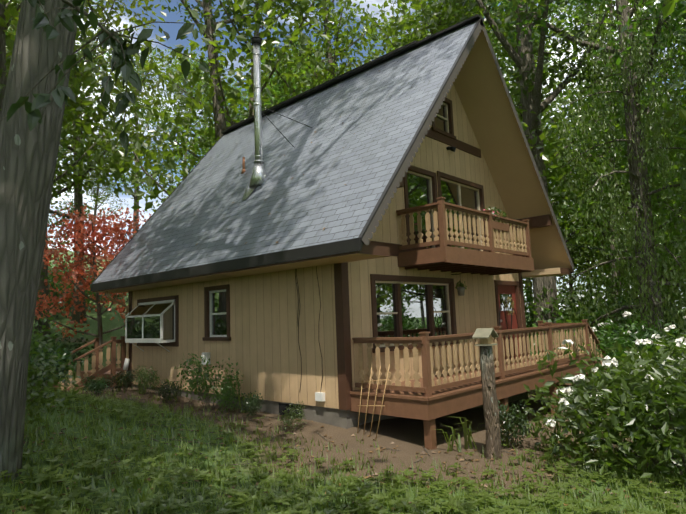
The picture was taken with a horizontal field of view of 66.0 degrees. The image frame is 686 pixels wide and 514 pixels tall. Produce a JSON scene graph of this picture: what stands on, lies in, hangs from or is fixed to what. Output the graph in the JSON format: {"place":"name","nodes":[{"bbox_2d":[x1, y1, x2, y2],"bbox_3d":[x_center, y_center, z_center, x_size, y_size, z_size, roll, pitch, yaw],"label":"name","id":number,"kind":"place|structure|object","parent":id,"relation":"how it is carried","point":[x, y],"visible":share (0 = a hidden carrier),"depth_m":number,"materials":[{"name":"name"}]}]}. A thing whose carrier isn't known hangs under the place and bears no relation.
{"place":"outdoors","nodes":[
{"label":"outdoors","id":0,"kind":"place"},
{"bbox_2d":[146,70,379,256],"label":"roof litter","id":1,"kind":"object","parent":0,"point":[265,199],"visible":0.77,"depth_m":10.41,"materials":[{"name":"brown plant"}]},
{"bbox_2d":[0,248,685,513],"bbox_3d":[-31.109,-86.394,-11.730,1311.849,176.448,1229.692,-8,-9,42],"label":"ground","id":2,"kind":"structure","parent":0,"point":[405,436],"depth_m":6.73,"materials":[{"name":"green plant"}]},
{"bbox_2d":[0,68,6,97],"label":"tree","id":3,"kind":"object","parent":2,"relation":"on","point":[1,86],"visible":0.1,"depth_m":18.24,"materials":[{"name":"green plant"}]},
{"bbox_2d":[0,0,78,480],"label":"tree","id":4,"kind":"object","parent":2,"relation":"on","point":[28,159],"visible":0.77,"depth_m":4.51,"materials":[{"name":"brown plant"}]},
{"bbox_2d":[26,316,72,400],"bbox_3d":[-4.061,1.312,6.337,1.493,1.201,1.798,-1,-7,-9],"label":"shrub","id":5,"kind":"object","parent":2,"relation":"on","point":[39,349],"visible":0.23,"depth_m":6.70,"materials":[{"name":"green plant"}]},
{"bbox_2d":[8,0,91,196],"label":"tree","id":6,"kind":"object","parent":2,"relation":"on","point":[62,141],"depth_m":67.39,"materials":[{"name":"green plant"}]},
{"bbox_2d":[34,268,66,319],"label":"forest shrub","id":7,"kind":"object","parent":2,"relation":"on","point":[42,279],"visible":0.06,"depth_m":20.29,"materials":[{"name":"green plant"}]},
{"bbox_2d":[6,1,95,198],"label":"tree","id":8,"kind":"object","parent":2,"relation":"on","point":[55,184],"depth_m":43.01,"materials":[{"name":"green plant"}]},
{"bbox_2d":[30,347,72,387],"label":"shrub","id":9,"kind":"object","parent":2,"relation":"on","point":[57,372],"depth_m":11.02,"materials":[{"name":"green plant"}]},
{"bbox_2d":[27,340,76,388],"bbox_3d":[-4.846,1.797,8.217,1.437,0.960,1.407,-8,-9,42],"label":"shrub","id":10,"kind":"object","parent":2,"relation":"on","point":[64,359],"visible":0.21,"depth_m":8.41,"materials":[{"name":"green plant"}]},
{"bbox_2d":[24,332,80,434],"bbox_3d":[-3.631,1.261,5.290,1.798,1.201,1.493,1,-7,-22],"label":"shrub","id":11,"kind":"object","parent":2,"relation":"on","point":[38,382],"visible":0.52,"depth_m":5.49,"materials":[{"name":"green plant"}]},
{"bbox_2d":[8,26,110,231],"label":"tree","id":12,"kind":"object","parent":2,"relation":"on","point":[70,206],"visible":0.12,"depth_m":47.88,"materials":[{"name":"green plant"}]},
{"bbox_2d":[49,283,71,317],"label":"forest shrub","id":13,"kind":"object","parent":2,"relation":"on","point":[56,294],"visible":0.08,"depth_m":28.86,"materials":[{"name":"green plant"}]},
{"bbox_2d":[6,0,114,162],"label":"forest tree","id":14,"kind":"object","parent":2,"relation":"on","point":[107,55],"visible":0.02,"depth_m":39.91,"materials":[{"name":"green plant"}]},
{"bbox_2d":[48,259,73,291],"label":"tree","id":15,"kind":"object","parent":2,"relation":"on","point":[56,265],"visible":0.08,"depth_m":43.93,"materials":[{"name":"green plant"}]},
{"bbox_2d":[30,333,93,370],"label":"shrub","id":16,"kind":"object","parent":2,"relation":"on","point":[78,352],"visible":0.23,"depth_m":16.55,"materials":[{"name":"green plant"}]},
{"bbox_2d":[47,187,93,263],"bbox_3d":[-20.584,-3.275,32.405,8.462,13.424,8.737,-7,-8,37],"label":"tree","id":17,"kind":"object","parent":2,"relation":"on","point":[62,243],"depth_m":33.28,"materials":[{"name":"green plant"}]},
{"bbox_2d":[0,0,148,210],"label":"tree","id":18,"kind":"object","parent":2,"relation":"on","point":[4,37],"visible":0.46,"depth_m":19.79,"materials":[{"name":"green plant"}]},
{"bbox_2d":[50,275,102,309],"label":"forest shrub","id":19,"kind":"object","parent":2,"relation":"on","point":[87,300],"visible":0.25,"depth_m":33.67,"materials":[{"name":"green plant"}]},
{"bbox_2d":[0,0,168,335],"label":"tree","id":20,"kind":"object","parent":2,"relation":"on","point":[80,181],"visible":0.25,"depth_m":24.43,"materials":[{"name":"green plant"}]},
{"bbox_2d":[48,263,120,309],"bbox_3d":[-17.703,2.118,36.132,5.340,3.568,4.435,4,-9,-41],"label":"forest shrub","id":21,"kind":"object","parent":2,"relation":"on","point":[73,281],"visible":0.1,"depth_m":35.52,"materials":[{"name":"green plant"}]},
{"bbox_2d":[53,336,127,389],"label":"back deck","id":22,"kind":"structure","parent":2,"relation":"on","point":[108,369],"depth_m":12.91,"materials":[{"name":"beige paint"}]},
{"bbox_2d":[6,0,178,322],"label":"tree","id":23,"kind":"object","parent":2,"relation":"on","point":[78,198],"visible":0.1,"depth_m":29.47,"materials":[{"name":"green plant"}]},
{"bbox_2d":[35,202,150,368],"bbox_3d":[-7.281,1.187,15.928,4.639,5.563,4.029,-3,-7,8],"label":"japanese maple","id":24,"kind":"object","parent":2,"relation":"on","point":[109,230],"visible":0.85,"depth_m":15.56,"materials":[{"name":"red plant"}]},
{"bbox_2d":[59,135,128,277],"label":"forest tree","id":25,"kind":"object","parent":2,"relation":"on","point":[95,192],"visible":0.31,"depth_m":66.06,"materials":[{"name":"green plant"}]},
{"bbox_2d":[80,374,110,394],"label":"shrub","id":26,"kind":"object","parent":2,"relation":"on","point":[100,385],"visible":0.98,"depth_m":11.41,"materials":[{"name":"green plant"}]},
{"bbox_2d":[107,369,137,391],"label":"shrub","id":27,"kind":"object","parent":2,"relation":"on","point":[129,375],"depth_m":12.20,"materials":[{"name":"green plant"}]},
{"bbox_2d":[93,46,185,235],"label":"forest tree","id":28,"kind":"object","parent":2,"relation":"on","point":[135,131],"visible":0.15,"depth_m":58.79,"materials":[{"name":"green plant"}]},
{"bbox_2d":[132,366,161,394],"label":"shrub","id":29,"kind":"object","parent":2,"relation":"on","point":[149,379],"depth_m":11.37,"materials":[{"name":"green plant"}]},
{"bbox_2d":[156,380,181,402],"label":"shrub","id":30,"kind":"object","parent":2,"relation":"on","point":[164,389],"depth_m":10.66,"materials":[{"name":"green plant"}]},
{"bbox_2d":[111,45,235,210],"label":"tree","id":31,"kind":"object","parent":2,"relation":"on","point":[175,61],"visible":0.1,"depth_m":59.59,"materials":[{"name":"green plant"}]},
{"bbox_2d":[170,119,227,179],"bbox_3d":[-6.608,-1.168,30.369,8.818,13.548,8.540,-7,-8,37],"label":"tree","id":32,"kind":"object","parent":2,"relation":"on","point":[198,147],"visible":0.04,"depth_m":29.86,"materials":[{"name":"green plant"}]},
{"bbox_2d":[152,47,249,181],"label":"forest tree","id":33,"kind":"object","parent":2,"relation":"on","point":[194,94],"visible":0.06,"depth_m":66.40,"materials":[{"name":"green plant"}]},
{"bbox_2d":[174,353,243,410],"bbox_3d":[-2.449,2.363,9.853,1.366,1.201,1.135,-1,-7,-11],"label":"rose shrub","id":34,"kind":"object","parent":2,"relation":"on","point":[199,380],"visible":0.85,"depth_m":9.76,"materials":[{"name":"green plant"}]},
{"bbox_2d":[56,0,368,211],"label":"tree","id":35,"kind":"object","parent":2,"relation":"on","point":[230,94],"visible":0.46,"depth_m":22.44,"materials":[{"name":"green plant"}]},
{"bbox_2d":[173,80,264,186],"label":"tree","id":36,"kind":"object","parent":2,"relation":"on","point":[239,118],"visible":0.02,"depth_m":40.87,"materials":[{"name":"green plant"}]},
{"bbox_2d":[161,0,282,141],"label":"tree","id":37,"kind":"object","parent":2,"relation":"on","point":[210,21],"visible":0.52,"depth_m":23.04,"materials":[{"name":"green plant"}]},
{"bbox_2d":[213,380,239,412],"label":"shrub","id":38,"kind":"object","parent":2,"relation":"on","point":[225,394],"depth_m":9.28,"materials":[{"name":"green plant"}]},
{"bbox_2d":[213,45,276,128],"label":"tree","id":39,"kind":"object","parent":2,"relation":"on","point":[240,88],"depth_m":64.19,"materials":[{"name":"green plant"}]},
{"bbox_2d":[238,390,263,417],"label":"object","id":40,"kind":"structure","parent":2,"relation":"on","point":[252,403],"depth_m":8.86,"materials":[{"name":"green plant"}]},
{"bbox_2d":[239,31,338,105],"bbox_3d":[-2.896,-4.752,35.503,11.311,22.634,12.860,-7,-8,35],"label":"tree","id":41,"kind":"object","parent":2,"relation":"on","point":[275,89],"visible":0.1,"depth_m":36.31,"materials":[{"name":"green plant"}]},
{"bbox_2d":[280,400,305,431],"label":"shrub","id":42,"kind":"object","parent":2,"relation":"on","point":[292,417],"depth_m":8.18,"materials":[{"name":"green plant"}]},
{"bbox_2d":[247,41,364,100],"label":"tree","id":43,"kind":"object","parent":2,"relation":"on","point":[316,63],"depth_m":71.40,"materials":[{"name":"green plant"}]},
{"bbox_2d":[261,40,377,103],"bbox_3d":[-0.996,-2.914,28.892,10.942,17.360,11.299,-4,-7,17],"label":"tree","id":44,"kind":"object","parent":2,"relation":"on","point":[338,72],"visible":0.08,"depth_m":28.03,"materials":[{"name":"green plant"}]},
{"bbox_2d":[297,53,345,80],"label":"forest tree","id":45,"kind":"object","parent":2,"relation":"on","point":[314,69],"depth_m":33.77,"materials":[{"name":"green plant"}]},
{"bbox_2d":[232,0,422,101],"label":"tree","id":46,"kind":"object","parent":2,"relation":"on","point":[325,30],"visible":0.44,"depth_m":26.90,"materials":[{"name":"green plant"}]},
{"bbox_2d":[131,384,527,428],"bbox_3d":[-0.357,3.552,13.008,7.280,1.200,6.560,-8,-9,42],"label":"foundation","id":47,"kind":"object","parent":2,"relation":"on","point":[346,419],"depth_m":8.73,"materials":[{"name":"grey concrete"}]},
{"bbox_2d":[279,403,301,417],"bbox_3d":[-0.847,2.783,9.151,0.600,0.470,0.174,-8,-9,42],"label":"crawl opening","id":48,"kind":"object","parent":47,"relation":"attached to","point":[282,406],"visible":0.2,"depth_m":9.18,"materials":[{"name":"black"}]},
{"bbox_2d":[132,81,521,408],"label":"house walls","id":49,"kind":"structure","parent":47,"relation":"on","point":[262,349],"depth_m":9.82,"materials":[{"name":"beige wood"}]},
{"bbox_2d":[127,104,511,344],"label":"windows","id":50,"kind":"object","parent":49,"relation":"in","point":[415,310],"visible":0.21,"depth_m":10.62,"materials":[{"name":"clear glass"}]},
{"bbox_2d":[125,97,527,409],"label":"house trim","id":51,"kind":"structure","parent":49,"relation":"attached to","point":[343,338],"depth_m":10.68,"materials":[{"name":"brown wood"}]},
{"bbox_2d":[91,14,573,292],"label":"roof","id":52,"kind":"structure","parent":49,"relation":"attached to","point":[384,112],"depth_m":11.15,"materials":[{"name":"grey"}]},
{"bbox_2d":[241,36,311,199],"bbox_3d":[-1.836,-3.014,11.846,1.931,3.745,1.269,-5,-7,25],"label":"chimney pipe","id":53,"kind":"object","parent":52,"relation":"on","point":[258,176],"visible":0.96,"depth_m":11.57,"materials":[{"name":"silver metal"}]},
{"bbox_2d":[362,19,573,268],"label":"roof trim","id":54,"kind":"structure","parent":52,"relation":"attached to","point":[371,229],"depth_m":9.24,"materials":[{"name":"brown wood"}]},
{"bbox_2d":[396,197,533,274],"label":"balcony","id":55,"kind":"structure","parent":49,"relation":"attached to","point":[443,257],"depth_m":9.59,"materials":[{"name":"beige paint"}]},
{"bbox_2d":[455,207,508,288],"bbox_3d":[2.847,-0.176,10.552,0.696,1.656,1.186,-67,-65,83],"label":"flower box","id":56,"kind":"object","parent":55,"relation":"attached to","point":[498,225],"visible":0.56,"depth_m":10.61,"materials":[{"name":"green plant"}]},
{"bbox_2d":[505,297,514,314],"bbox_3d":[3.982,1.165,12.581,0.081,0.440,0.483,-8,-9,42],"label":"door wreath","id":57,"kind":"object","parent":49,"relation":"attached to","point":[512,307],"depth_m":12.58,"materials":[{"name":"plant"}]},
{"bbox_2d":[0,371,685,513],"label":"ground cover","id":58,"kind":"object","parent":2,"relation":"on","point":[457,504],"visible":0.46,"depth_m":5.32,"materials":[{"name":"green plant"}]},
{"bbox_2d":[12,377,685,513],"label":"dead leaf twigs","id":59,"kind":"object","parent":2,"relation":"on","point":[352,470],"visible":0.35,"depth_m":6.25,"materials":[{"name":"green plant"}]},
{"bbox_2d":[357,364,389,438],"bbox_3d":[0.449,2.145,7.875,0.624,1.093,0.104,-8,-9,42],"label":"bamboo trellis","id":60,"kind":"object","parent":2,"relation":"on","point":[378,380],"visible":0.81,"depth_m":7.87,"materials":[{"name":"beige wood"}]},
{"bbox_2d":[105,146,680,400],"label":"fittings","id":61,"kind":"object","parent":2,"relation":"on","point":[320,396],"visible":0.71,"depth_m":10.75,"materials":[{"name":"plastic"}]},
{"bbox_2d":[328,0,610,239],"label":"tree","id":62,"kind":"object","parent":2,"relation":"on","point":[448,19],"visible":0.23,"depth_m":21.81,"materials":[{"name":"green plant"}]},
{"bbox_2d":[364,0,586,184],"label":"tree","id":63,"kind":"object","parent":2,"relation":"on","point":[543,119],"depth_m":30.94,"materials":[{"name":"green plant"}]},
{"bbox_2d":[350,319,606,449],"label":"front deck","id":64,"kind":"structure","parent":2,"relation":"on","point":[429,398],"depth_m":8.20,"materials":[{"name":"beige paint"}]},
{"bbox_2d":[388,0,575,220],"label":"tree","id":65,"kind":"object","parent":2,"relation":"on","point":[506,62],"visible":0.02,"depth_m":32.13,"materials":[{"name":"green plant"}]},
{"bbox_2d":[472,328,501,459],"bbox_3d":[1.931,1.896,6.974,0.255,1.896,0.280,-8,-9,42],"label":"feeder bird","id":66,"kind":"object","parent":2,"relation":"on","point":[491,409],"visible":0.96,"depth_m":6.90},
{"bbox_2d":[498,400,533,447],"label":"shrub","id":67,"kind":"object","parent":2,"relation":"on","point":[507,425],"visible":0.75,"depth_m":7.57,"materials":[{"name":"green plant"}]},
{"bbox_2d":[523,278,533,304],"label":"tree","id":68,"kind":"object","parent":2,"relation":"on","point":[527,289],"depth_m":39.31,"materials":[{"name":"green plant"}]},
{"bbox_2d":[513,100,572,322],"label":"tree","id":69,"kind":"object","parent":2,"relation":"on","point":[531,285],"depth_m":45.55,"materials":[{"name":"green plant"}]},
{"bbox_2d":[439,0,651,348],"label":"tree","id":70,"kind":"object","parent":2,"relation":"on","point":[533,81],"visible":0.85,"depth_m":19.85,"materials":[{"name":"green plant"}]},
{"bbox_2d":[465,0,629,251],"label":"tree","id":71,"kind":"object","parent":2,"relation":"on","point":[502,65],"visible":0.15,"depth_m":26.67,"materials":[{"name":"green plant"}]},
{"bbox_2d":[494,8,605,168],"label":"forest tree","id":72,"kind":"object","parent":2,"relation":"on","point":[549,59],"depth_m":47.83,"materials":[{"name":"green plant"}]},
{"bbox_2d":[524,291,597,336],"bbox_3d":[10.318,3.598,27.048,6.425,4.292,5.335,-1,-7,-8],"label":"shrub","id":73,"kind":"object","parent":2,"relation":"on","point":[528,314],"visible":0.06,"depth_m":26.29,"materials":[{"name":"green plant"}]},
{"bbox_2d":[522,137,633,311],"bbox_3d":[15.662,-0.972,35.998,7.770,15.548,8.834,2,-8,-34],"label":"tree","id":74,"kind":"object","parent":2,"relation":"on","point":[581,240],"visible":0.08,"depth_m":35.52,"materials":[{"name":"green plant"}]},
{"bbox_2d":[523,139,636,311],"bbox_3d":[14.725,-0.539,33.634,8.956,14.209,9.248,-4,-7,16],"label":"tree","id":75,"kind":"object","parent":2,"relation":"on","point":[580,260],"visible":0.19,"depth_m":33.01,"materials":[{"name":"green plant"}]},
{"bbox_2d":[476,0,685,347],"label":"tree","id":76,"kind":"object","parent":2,"relation":"on","point":[624,5],"visible":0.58,"depth_m":16.81,"materials":[{"name":"green plant"}]},
{"bbox_2d":[529,285,639,361],"bbox_3d":[8.963,2.867,18.656,5.668,3.786,4.707,3,-8,-38],"label":"shrub","id":77,"kind":"object","parent":2,"relation":"on","point":[567,303],"visible":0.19,"depth_m":17.97,"materials":[{"name":"green plant"}]},
{"bbox_2d":[529,297,651,387],"bbox_3d":[7.781,2.884,16.810,4.740,3.167,3.936,-1,-7,-14],"label":"forest shrub","id":78,"kind":"object","parent":2,"relation":"on","point":[624,319],"visible":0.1,"depth_m":16.81,"materials":[{"name":"green plant"}]},
{"bbox_2d":[562,290,629,320],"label":"shrub","id":79,"kind":"object","parent":2,"relation":"on","point":[573,300],"visible":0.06,"depth_m":25.71,"materials":[{"name":"green plant"}]},
{"bbox_2d":[516,327,685,485],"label":"rhododendron","id":80,"kind":"object","parent":2,"relation":"on","point":[577,415],"visible":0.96,"depth_m":6.39,"materials":[{"name":"green plant"}]},
{"bbox_2d":[519,0,685,308],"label":"tree","id":81,"kind":"object","parent":2,"relation":"on","point":[575,15],"visible":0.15,"depth_m":30.34,"materials":[{"name":"green plant"}]},
{"bbox_2d":[545,84,682,310],"bbox_3d":[17.764,-2.690,35.965,10.848,19.093,9.541,-2,-7,-1],"label":"tree","id":82,"kind":"object","parent":2,"relation":"on","point":[589,92],"visible":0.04,"depth_m":34.47,"materials":[{"name":"green plant"}]},
{"bbox_2d":[548,0,683,317],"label":"forest tree","id":83,"kind":"object","parent":2,"relation":"on","point":[604,42],"visible":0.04,"depth_m":34.62,"materials":[{"name":"green plant"}]},
{"bbox_2d":[549,30,685,315],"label":"tree","id":84,"kind":"object","parent":2,"relation":"on","point":[623,162],"visible":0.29,"depth_m":20.68,"materials":[{"name":"green plant"}]},
{"bbox_2d":[553,0,685,383],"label":"weeping tree","id":85,"kind":"object","parent":2,"relation":"on","point":[652,305],"visible":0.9,"depth_m":15.16,"materials":[{"name":"green plant"}]},
{"bbox_2d":[557,311,685,410],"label":"rhododendron","id":86,"kind":"object","parent":2,"relation":"on","point":[624,343],"visible":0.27,"depth_m":12.96,"materials":[{"name":"green plant"}]},
{"bbox_2d":[560,65,685,273],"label":"tree","id":87,"kind":"object","parent":2,"relation":"on","point":[627,166],"depth_m":41.85,"materials":[{"name":"green plant"}]},
{"bbox_2d":[563,159,685,304],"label":"tree","id":88,"kind":"object","parent":2,"relation":"on","point":[597,253],"visible":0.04,"depth_m":33.26,"materials":[{"name":"green plant"}]},
{"bbox_2d":[579,325,685,429],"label":"rhododendron","id":89,"kind":"object","parent":2,"relation":"on","point":[638,341],"visible":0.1,"depth_m":9.56,"materials":[{"name":"green plant"}]},
{"bbox_2d":[591,129,684,274],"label":"tree","id":90,"kind":"object","parent":2,"relation":"on","point":[620,239],"depth_m":43.44,"materials":[{"name":"green plant"}]},
{"bbox_2d":[595,0,685,186],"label":"tree","id":91,"kind":"object","parent":2,"relation":"on","point":[677,86],"visible":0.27,"depth_m":17.29,"materials":[{"name":"green plant"}]},
{"bbox_2d":[599,298,685,335],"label":"shrub","id":92,"kind":"object","parent":2,"relation":"on","point":[671,299],"visible":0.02,"depth_m":21.70,"materials":[{"name":"green plant"}]},
{"bbox_2d":[604,39,685,271],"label":"tree","id":93,"kind":"object","parent":2,"relation":"on","point":[660,183],"visible":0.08,"depth_m":27.75,"materials":[{"name":"green plant"}]},
{"bbox_2d":[605,295,685,342],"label":"shrub","id":94,"kind":"object","parent":2,"relation":"on","point":[671,319],"visible":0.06,"depth_m":18.07,"materials":[{"name":"green plant"}]},
{"bbox_2d":[606,0,685,250],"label":"tree","id":95,"kind":"object","parent":2,"relation":"on","point":[655,195],"visible":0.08,"depth_m":27.52,"materials":[{"name":"green plant"}]},
{"bbox_2d":[653,135,685,305],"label":"tree","id":96,"kind":"object","parent":2,"relation":"on","point":[676,237],"visible":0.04,"depth_m":33.00,"materials":[{"name":"green plant"}]},
{"bbox_2d":[662,0,678,18],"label":"overhanging branch leaves","id":97,"kind":"object","parent":2,"relation":"on","point":[667,9],"visible":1,"depth_m":11.27,"materials":[{"name":"green plant"}]},
{"bbox_2d":[660,0,685,143],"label":"tree","id":98,"kind":"object","parent":2,"relation":"on","point":[670,113],"visible":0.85,"depth_m":13.62,"materials":[{"name":"green plant"}]},
{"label":"shade tree","id":99,"kind":"object","parent":2,"relation":"on","visible":0},
{"bbox_2d":[0,0,209,156],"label":"branch leaves","id":100,"kind":"object","parent":99,"relation":"attached to","point":[121,51],"visible":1,"depth_m":2.92,"materials":[{"name":"green plant"}]},
{"bbox_2d":[7,0,685,311],"label":"sky","id":101,"kind":"structure","parent":0,"point":[172,29],"materials":[{"name":"blue"}]}
]}

